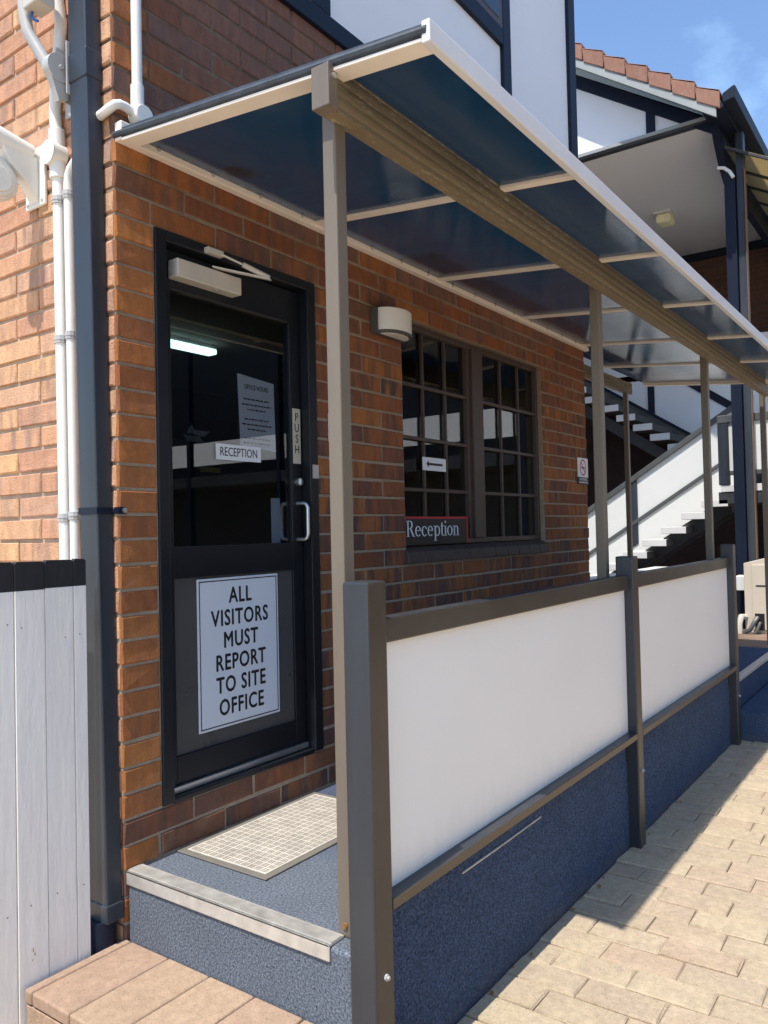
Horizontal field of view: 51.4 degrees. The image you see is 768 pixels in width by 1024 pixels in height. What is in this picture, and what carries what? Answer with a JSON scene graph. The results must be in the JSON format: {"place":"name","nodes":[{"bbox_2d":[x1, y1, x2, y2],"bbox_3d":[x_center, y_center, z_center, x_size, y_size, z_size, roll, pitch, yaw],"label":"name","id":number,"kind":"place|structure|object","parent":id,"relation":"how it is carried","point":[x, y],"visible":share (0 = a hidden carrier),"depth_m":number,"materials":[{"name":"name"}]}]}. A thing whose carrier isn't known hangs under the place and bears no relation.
{"place":"outdoors","nodes":[
{"label":"outdoors","id":0,"kind":"place"},
{"bbox_2d":[184,425,208,441],"bbox_3d":[-1.083,-0.449,4.582,0.064,0.090,0.155,-2,-2,36],"label":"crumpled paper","id":1,"kind":"object","parent":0,"point":[191,430],"visible":1,"depth_m":4.57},
{"bbox_2d":[457,740,767,1023],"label":"paving","id":2,"kind":"structure","parent":0,"point":[667,923],"depth_m":2.99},
{"bbox_2d":[343,544,740,1023],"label":"screen fence","id":3,"kind":"object","parent":2,"relation":"on","point":[473,726],"visible":0.97,"depth_m":2.70,"materials":[{"name":"grey paint"}]},
{"bbox_2d":[574,0,767,148],"label":"sky","id":4,"kind":"structure","parent":0,"point":[714,44],"materials":[{"name":"blue"}]},
{"bbox_2d":[737,603,767,647],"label":"path","id":5,"kind":"structure","parent":0,"point":[759,640],"depth_m":8.41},
{"bbox_2d":[588,405,734,576],"bbox_3d":[3.035,0.285,11.040,3.472,3.325,0.950,-2,-2,36],"label":"stair flight","id":6,"kind":"object","parent":5,"relation":"on","point":[667,492],"visible":0.38,"depth_m":10.88,"materials":[{"name":"concrete"}]},
{"bbox_2d":[738,558,766,634],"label":"air conditioner","id":7,"kind":"object","parent":5,"relation":"on","point":[754,616],"visible":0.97,"depth_m":8.89,"materials":[{"name":"beige metal"}]},
{"bbox_2d":[736,575,743,590],"bbox_3d":[4.123,0.814,9.194,0.115,0.160,0.300,-2,-2,36],"label":"meter box","id":8,"kind":"object","parent":7,"relation":"attached to","point":[739,582],"visible":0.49,"depth_m":9.07,"materials":[{"name":"white plastic"}]},
{"bbox_2d":[751,565,766,629],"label":"door panel","id":9,"kind":"structure","parent":7,"relation":"in","point":[758,571],"depth_m":8.88,"materials":[{"name":"beige metal"}]},
{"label":"ground","id":10,"kind":"structure","parent":0,"visible":0},
{"bbox_2d":[0,559,90,1023],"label":"paling fence","id":11,"kind":"object","parent":10,"relation":"on","point":[45,929],"visible":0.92,"depth_m":2.47,"materials":[{"name":"white wood"}]},
{"bbox_2d":[25,939,312,1023],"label":"front step","id":12,"kind":"object","parent":10,"relation":"on","point":[124,981],"visible":1,"depth_m":2.34,"materials":[{"name":"concrete"}]},
{"bbox_2d":[0,0,589,942],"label":"reception building","id":13,"kind":"structure","parent":10,"relation":"on","point":[486,404],"depth_m":3.44,"materials":[{"name":"brick"}]},
{"bbox_2d":[0,126,47,211],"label":"floodlight","id":14,"kind":"object","parent":13,"relation":"attached to","point":[23,166],"visible":0.92,"depth_m":2.92,"materials":[{"name":"white plastic"}]},
{"bbox_2d":[17,0,70,119],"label":"dish mount","id":15,"kind":"object","parent":13,"relation":"attached to","point":[54,65],"visible":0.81,"depth_m":2.77,"materials":[{"name":"grey metal"}]},
{"bbox_2d":[40,0,69,559],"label":"conduit","id":16,"kind":"object","parent":13,"relation":"attached to","point":[54,154],"visible":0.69,"depth_m":2.85,"materials":[{"name":"white plastic"}]},
{"bbox_2d":[62,158,80,559],"bbox_3d":[-1.065,0.156,2.788,0.146,2.822,0.045,-2,-2,36],"label":"conduit","id":17,"kind":"object","parent":13,"relation":"attached to","point":[73,455],"visible":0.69,"depth_m":2.81,"materials":[{"name":"white plastic"}]},
{"bbox_2d":[68,0,127,955],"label":"downpipe","id":18,"kind":"object","parent":13,"relation":"attached to","point":[95,511],"visible":0.91,"depth_m":2.69,"materials":[{"name":"blue paint"}]},
{"bbox_2d":[96,0,152,123],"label":"conduit","id":19,"kind":"object","parent":13,"relation":"attached to","point":[136,109],"visible":0.82,"depth_m":2.77,"materials":[{"name":"white plastic"}]},
{"bbox_2d":[170,335,216,355],"bbox_3d":[-1.531,-1.178,5.427,0.090,0.070,0.990,-2,-2,36],"label":"ceiling light tube","id":20,"kind":"object","parent":13,"relation":"attached to","point":[189,345],"visible":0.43,"depth_m":5.63,"materials":[{"name":"white plastic"}]},
{"bbox_2d":[172,439,285,546],"bbox_3d":[-0.773,0.425,5.188,0.280,1.640,2.400,-2,-2,36],"label":"reception counter","id":21,"kind":"object","parent":13,"relation":"in","point":[229,503],"visible":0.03,"depth_m":4.72,"materials":[{"name":"brown wood"}]},
{"bbox_2d":[200,467,219,472],"bbox_3d":[-1.011,-0.245,4.643,0.007,0.030,0.150,-2,-2,36],"label":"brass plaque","id":22,"kind":"object","parent":21,"relation":"attached to","point":[210,469],"visible":1,"depth_m":4.64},
{"bbox_2d":[196,573,279,733],"bbox_3d":[-0.577,0.551,3.206,0.006,0.585,0.444,-2,-2,36],"label":"visitors sign","id":23,"kind":"object","parent":13,"relation":"attached to","point":[238,648],"visible":1,"depth_m":3.19,"materials":[{"name":"white plastic"}]},
{"bbox_2d":[166,246,309,793],"bbox_3d":[-0.552,0.010,3.190,0.284,2.034,0.765,-2,-2,36],"label":"door","id":24,"kind":"structure","parent":13,"relation":"in","point":[196,755],"depth_m":3.22,"materials":[{"name":"black metal"}]},
{"bbox_2d":[216,443,260,462],"bbox_3d":[-0.589,-0.239,3.242,0.003,0.063,0.249,-2,-2,36],"label":"reception door sign","id":25,"kind":"object","parent":13,"relation":"attached to","point":[237,453],"visible":1,"depth_m":3.24,"materials":[{"name":"white"}]},
{"bbox_2d":[237,373,275,451],"bbox_3d":[-0.533,-0.412,3.346,0.002,0.310,0.220,-2,-2,36],"label":"office hours notice","id":26,"kind":"object","parent":13,"relation":"attached to","point":[256,412],"visible":1,"depth_m":3.34,"materials":[{"name":"paper"}]},
{"bbox_2d":[292,408,300,463],"bbox_3d":[-0.384,-0.333,3.508,0.003,0.242,0.049,-2,-2,36],"label":"push sign","id":27,"kind":"object","parent":13,"relation":"attached to","point":[296,436],"visible":1,"depth_m":3.51,"materials":[{"name":"white"}]},
{"bbox_2d":[370,307,411,342],"bbox_3d":[0.059,-0.935,3.974,0.126,0.128,0.256,-2,-2,36],"label":"wall lamp","id":28,"kind":"object","parent":13,"relation":"attached to","point":[393,323],"visible":1,"depth_m":3.90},
{"bbox_2d":[422,457,445,471],"bbox_3d":[0.280,-0.264,4.430,0.003,0.072,0.242,-2,-2,36],"label":"arrow sign","id":29,"kind":"object","parent":13,"relation":"attached to","point":[432,464],"visible":1,"depth_m":4.42,"materials":[{"name":"white paper"}]},
{"bbox_2d":[405,516,467,545],"bbox_3d":[0.293,0.101,4.389,0.016,0.151,0.656,-2,-2,36],"label":"reception window sign","id":30,"kind":"object","parent":13,"relation":"on","point":[431,530],"visible":1,"depth_m":4.37,"materials":[{"name":"black plastic"}]},
{"bbox_2d":[112,18,767,937],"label":"awning","id":31,"kind":"object","parent":13,"relation":"attached to","point":[428,150],"visible":0.91,"depth_m":2.99,"materials":[{"name":"beige metal"}]},
{"bbox_2d":[402,324,540,545],"bbox_3d":[0.564,-0.412,4.843,0.058,1.193,1.718,-2,-2,36],"label":"window","id":32,"kind":"structure","parent":13,"relation":"in","point":[474,492],"depth_m":4.77,"materials":[{"name":"black glass"}]},
{"bbox_2d":[477,0,502,28],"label":"upper window","id":33,"kind":"structure","parent":13,"relation":"in","point":[493,7],"depth_m":5.07,"materials":[{"name":"blue glass"}]},
{"bbox_2d":[577,457,587,484],"bbox_3d":[1.515,-0.309,6.076,0.007,0.202,0.200,-2,-2,36],"label":"no smoking sign","id":34,"kind":"object","parent":13,"relation":"attached to","point":[582,468],"visible":1,"depth_m":6.07,"materials":[{"name":"white plastic"}]},
{"bbox_2d":[126,646,767,1023],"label":"landing","id":35,"kind":"object","parent":10,"relation":"on","point":[469,932],"visible":0.49,"depth_m":2.60,"materials":[{"name":"concrete"}]},
{"bbox_2d":[177,792,336,880],"bbox_3d":[-0.342,1.201,3.016,0.435,0.009,0.750,-2,-2,36],"label":"doormat","id":36,"kind":"object","parent":35,"relation":"on","point":[271,844],"visible":0.85,"depth_m":2.91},
{"bbox_2d":[590,566,662,579],"bbox_3d":[2.674,0.976,8.773,0.240,0.610,2.850,-2,-2,36],"label":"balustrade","id":37,"kind":"object","parent":35,"relation":"on","point":[614,574],"visible":0.08,"depth_m":9.20,"materials":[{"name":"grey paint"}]},
{"bbox_2d":[575,43,767,627],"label":"accommodation block","id":38,"kind":"structure","parent":10,"relation":"on","point":[654,156],"depth_m":10.16,"materials":[{"name":"white paint"}]},
{"bbox_2d":[717,411,767,505],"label":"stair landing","id":39,"kind":"object","parent":38,"relation":"attached to","point":[725,446],"visible":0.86,"depth_m":9.64,"materials":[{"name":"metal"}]},
{"bbox_2d":[584,379,761,483],"bbox_3d":[4.255,-1.181,12.280,3.105,2.533,1.170,-2,-2,36],"label":"stair flight","id":40,"kind":"object","parent":39,"relation":"on","point":[655,427],"visible":0.34,"depth_m":12.35,"materials":[{"name":"concrete"}]},
{"bbox_2d":[724,146,767,217],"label":"tan awning","id":41,"kind":"object","parent":38,"relation":"attached to","point":[756,165],"visible":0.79,"depth_m":9.92,"materials":[{"name":"beige"}]}
]}

